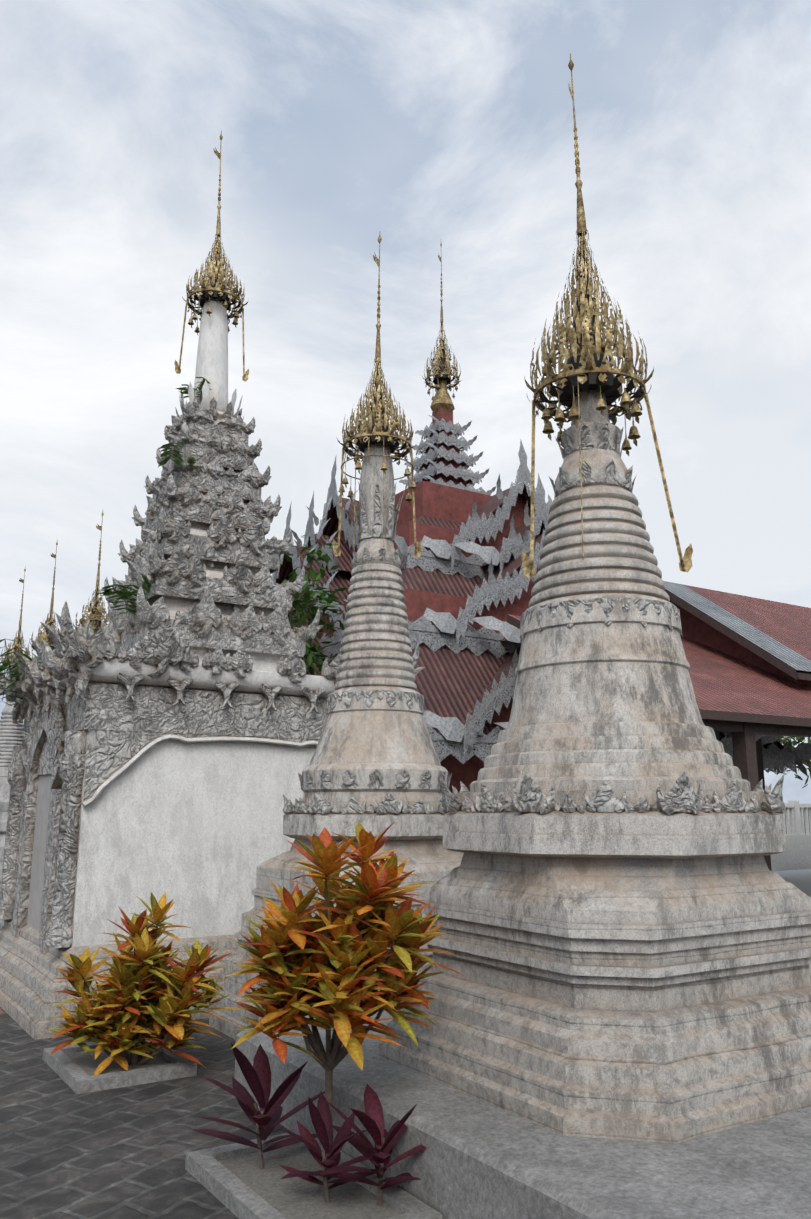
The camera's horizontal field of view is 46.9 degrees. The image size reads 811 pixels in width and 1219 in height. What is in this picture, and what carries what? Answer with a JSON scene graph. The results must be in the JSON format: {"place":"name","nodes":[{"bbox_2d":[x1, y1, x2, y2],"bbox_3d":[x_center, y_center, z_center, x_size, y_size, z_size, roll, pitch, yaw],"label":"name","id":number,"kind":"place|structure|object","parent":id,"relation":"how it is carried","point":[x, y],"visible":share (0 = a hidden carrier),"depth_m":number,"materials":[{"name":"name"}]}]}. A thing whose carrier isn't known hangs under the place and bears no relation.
{"place":"outdoors","nodes":[
{"label":"outdoors","id":0,"kind":"place"},
{"bbox_2d":[0,809,809,1218],"bbox_3d":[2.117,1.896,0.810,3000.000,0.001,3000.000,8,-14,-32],"label":"ground","id":1,"kind":"structure","parent":0,"point":[66,1151],"depth_m":4.92,"materials":[{"name":"grey stone"}]},
{"bbox_2d":[0,674,23,801],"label":"stupa row","id":2,"kind":"object","parent":1,"relation":"on","point":[11,735],"visible":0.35,"depth_m":17.67,"materials":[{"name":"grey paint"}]},
{"bbox_2d":[0,568,35,665],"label":"spire finial","id":3,"kind":"object","parent":2,"relation":"attached to","point":[20,643],"visible":0.65,"depth_m":18.25,"materials":[{"name":"gold metal"}]},
{"bbox_2d":[0,647,53,889],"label":"stupa row","id":4,"kind":"object","parent":1,"relation":"on","point":[4,804],"visible":0.02,"depth_m":14.72,"materials":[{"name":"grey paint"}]},
{"bbox_2d":[28,542,60,650],"bbox_3d":[-6.065,-0.251,16.061,0.661,1.983,0.667,8,-14,-32],"label":"spire finial","id":5,"kind":"object","parent":4,"relation":"attached to","point":[44,635],"visible":0.6,"depth_m":15.92,"materials":[{"name":"gold metal"}]},
{"bbox_2d":[0,631,95,927],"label":"stupa row","id":6,"kind":"object","parent":1,"relation":"on","point":[1,922],"depth_m":12.23,"materials":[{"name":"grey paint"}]},
{"bbox_2d":[73,512,109,632],"bbox_3d":[-4.450,-0.546,13.539,0.637,1.898,0.644,8,-14,-32],"label":"spire finial","id":7,"kind":"object","parent":6,"relation":"attached to","point":[95,611],"visible":0.58,"depth_m":13.34,"materials":[{"name":"gold metal"}]},
{"bbox_2d":[31,511,263,1113],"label":"weed plants","id":8,"kind":"object","parent":1,"relation":"on","point":[146,588],"visible":0.04,"depth_m":9.11,"materials":[{"name":"green plant"}]},
{"bbox_2d":[0,299,424,1039],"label":"shrine","id":9,"kind":"object","parent":1,"relation":"on","point":[172,731],"visible":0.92,"depth_m":8.46,"materials":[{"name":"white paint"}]},
{"bbox_2d":[0,377,210,707],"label":"plants","id":10,"kind":"object","parent":9,"relation":"attached to","point":[107,592],"visible":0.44,"depth_m":9.46,"materials":[{"name":"green plant"}]},
{"bbox_2d":[174,130,248,381],"bbox_3d":[-2.172,-4.142,10.793,0.755,3.176,0.718,11,-16,-42],"label":"spire finial","id":11,"kind":"object","parent":9,"relation":"on","point":[216,285],"visible":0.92,"depth_m":10.56,"materials":[{"name":"gold metal"}]},
{"bbox_2d":[0,1009,441,1218],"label":"planter kerbs","id":12,"kind":"structure","parent":1,"relation":"on","point":[236,1180],"depth_m":4.27,"materials":[{"name":"concrete"}]},
{"bbox_2d":[46,892,238,1074],"bbox_3d":[-1.750,2.467,6.244,1.150,1.114,1.188,8,-14,-32],"label":"croton","id":13,"kind":"object","parent":12,"relation":"on","point":[142,988],"visible":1,"depth_m":6.10,"materials":[{"name":"orange plant"}]},
{"bbox_2d":[190,1043,324,1168],"bbox_3d":[-0.676,2.312,4.407,0.702,0.605,0.582,8,-14,-32],"label":"cordyline","id":14,"kind":"object","parent":12,"relation":"on","point":[257,1075],"visible":0.96,"depth_m":4.40,"materials":[{"name":"purple plant"}]},
{"bbox_2d":[277,1092,387,1202],"bbox_3d":[-0.313,2.309,4.040,0.469,0.458,0.479,-5,-13,21],"label":"cordyline","id":15,"kind":"object","parent":12,"relation":"on","point":[321,1116],"visible":0.9,"depth_m":4.02,"materials":[{"name":"purple plant"}]},
{"bbox_2d":[224,821,465,1156],"bbox_3d":[-0.313,1.806,4.389,1.099,1.588,1.095,-3,-12,14],"label":"croton","id":16,"kind":"object","parent":12,"relation":"on","point":[301,956],"visible":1,"depth_m":4.28,"materials":[{"name":"orange plant"}]},
{"bbox_2d":[313,1084,425,1205],"bbox_3d":[-0.126,2.306,3.996,0.632,0.447,0.590,8,-14,-32],"label":"cordyline","id":17,"kind":"object","parent":12,"relation":"on","point":[370,1118],"visible":0.92,"depth_m":3.99,"materials":[{"name":"purple plant"}]},
{"bbox_2d":[282,535,348,675],"bbox_3d":[-1.774,1.715,12.869,2.640,5.436,2.540,-6,-14,28],"label":"tree","id":18,"kind":"object","parent":1,"relation":"on","point":[305,596],"visible":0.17,"depth_m":12.83,"materials":[{"name":"green plant"}]},
{"bbox_2d":[209,444,463,1039],"bbox_3d":[-0.251,0.858,7.855,2.140,4.960,2.140,8,-14,-32],"label":"stupa","id":19,"kind":"object","parent":1,"relation":"on","point":[375,768],"visible":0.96,"depth_m":7.41,"materials":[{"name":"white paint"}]},
{"bbox_2d":[332,231,421,556],"bbox_3d":[-0.251,-2.012,8.465,0.719,3.180,0.726,8,-14,-32],"label":"golden spire finial","id":20,"kind":"object","parent":19,"relation":"on","point":[374,428],"visible":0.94,"depth_m":8.23,"materials":[{"name":"gold metal"}]},
{"bbox_2d":[235,964,810,1218],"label":"stone platform","id":21,"kind":"structure","parent":1,"relation":"on","point":[476,1158],"depth_m":3.72,"materials":[{"name":"stone"}]},
{"bbox_2d":[379,390,810,1143],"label":"stupa","id":22,"kind":"object","parent":21,"relation":"on","point":[621,910],"visible":1,"depth_m":4.56,"materials":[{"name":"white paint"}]},
{"bbox_2d":[521,53,692,577],"bbox_3d":[1.150,-1.974,5.976,0.816,3.634,0.817,8,-14,-32],"label":"golden spire finial","id":23,"kind":"object","parent":22,"relation":"on","point":[586,365],"visible":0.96,"depth_m":5.72,"materials":[{"name":"gold metal"}]},
{"bbox_2d":[272,407,810,792],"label":"temple roof","id":24,"kind":"structure","parent":1,"relation":"on","point":[467,585],"depth_m":15.35,"materials":[{"name":"red wood"}]},
{"bbox_2d":[423,243,460,412],"bbox_3d":[0.760,-5.969,19.553,0.832,3.980,0.840,8,-14,-32],"label":"finial","id":25,"kind":"object","parent":24,"relation":"on","point":[442,372],"visible":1,"depth_m":19.16,"materials":[{"name":"gold metal"}]},
{"bbox_2d":[507,581,810,896],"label":"open hall","id":26,"kind":"structure","parent":1,"relation":"on","point":[748,659],"depth_m":13.59,"materials":[{"name":"red wood"}]},
{"bbox_2d":[764,736,810,774],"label":"tree","id":27,"kind":"object","parent":1,"relation":"on","point":[785,741],"depth_m":38.78,"materials":[{"name":"green plant"}]},
{"bbox_2d":[780,736,810,776],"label":"tree","id":28,"kind":"object","parent":1,"relation":"on","point":[796,743],"visible":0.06,"depth_m":47.37,"materials":[{"name":"green plant"}]},
{"bbox_2d":[790,739,810,788],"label":"tree","id":29,"kind":"object","parent":1,"relation":"on","point":[798,776],"visible":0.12,"depth_m":40.43,"materials":[{"name":"green plant"}]},
{"bbox_2d":[0,0,810,808],"label":"sky","id":30,"kind":"structure","parent":0,"point":[423,125],"materials":[{"name":"white"}]},
{"bbox_2d":[770,801,810,870],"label":"balustrade wall","id":31,"kind":"structure","parent":0,"point":[796,855],"depth_m":24.60,"materials":[{"name":"white paint"}]}
]}

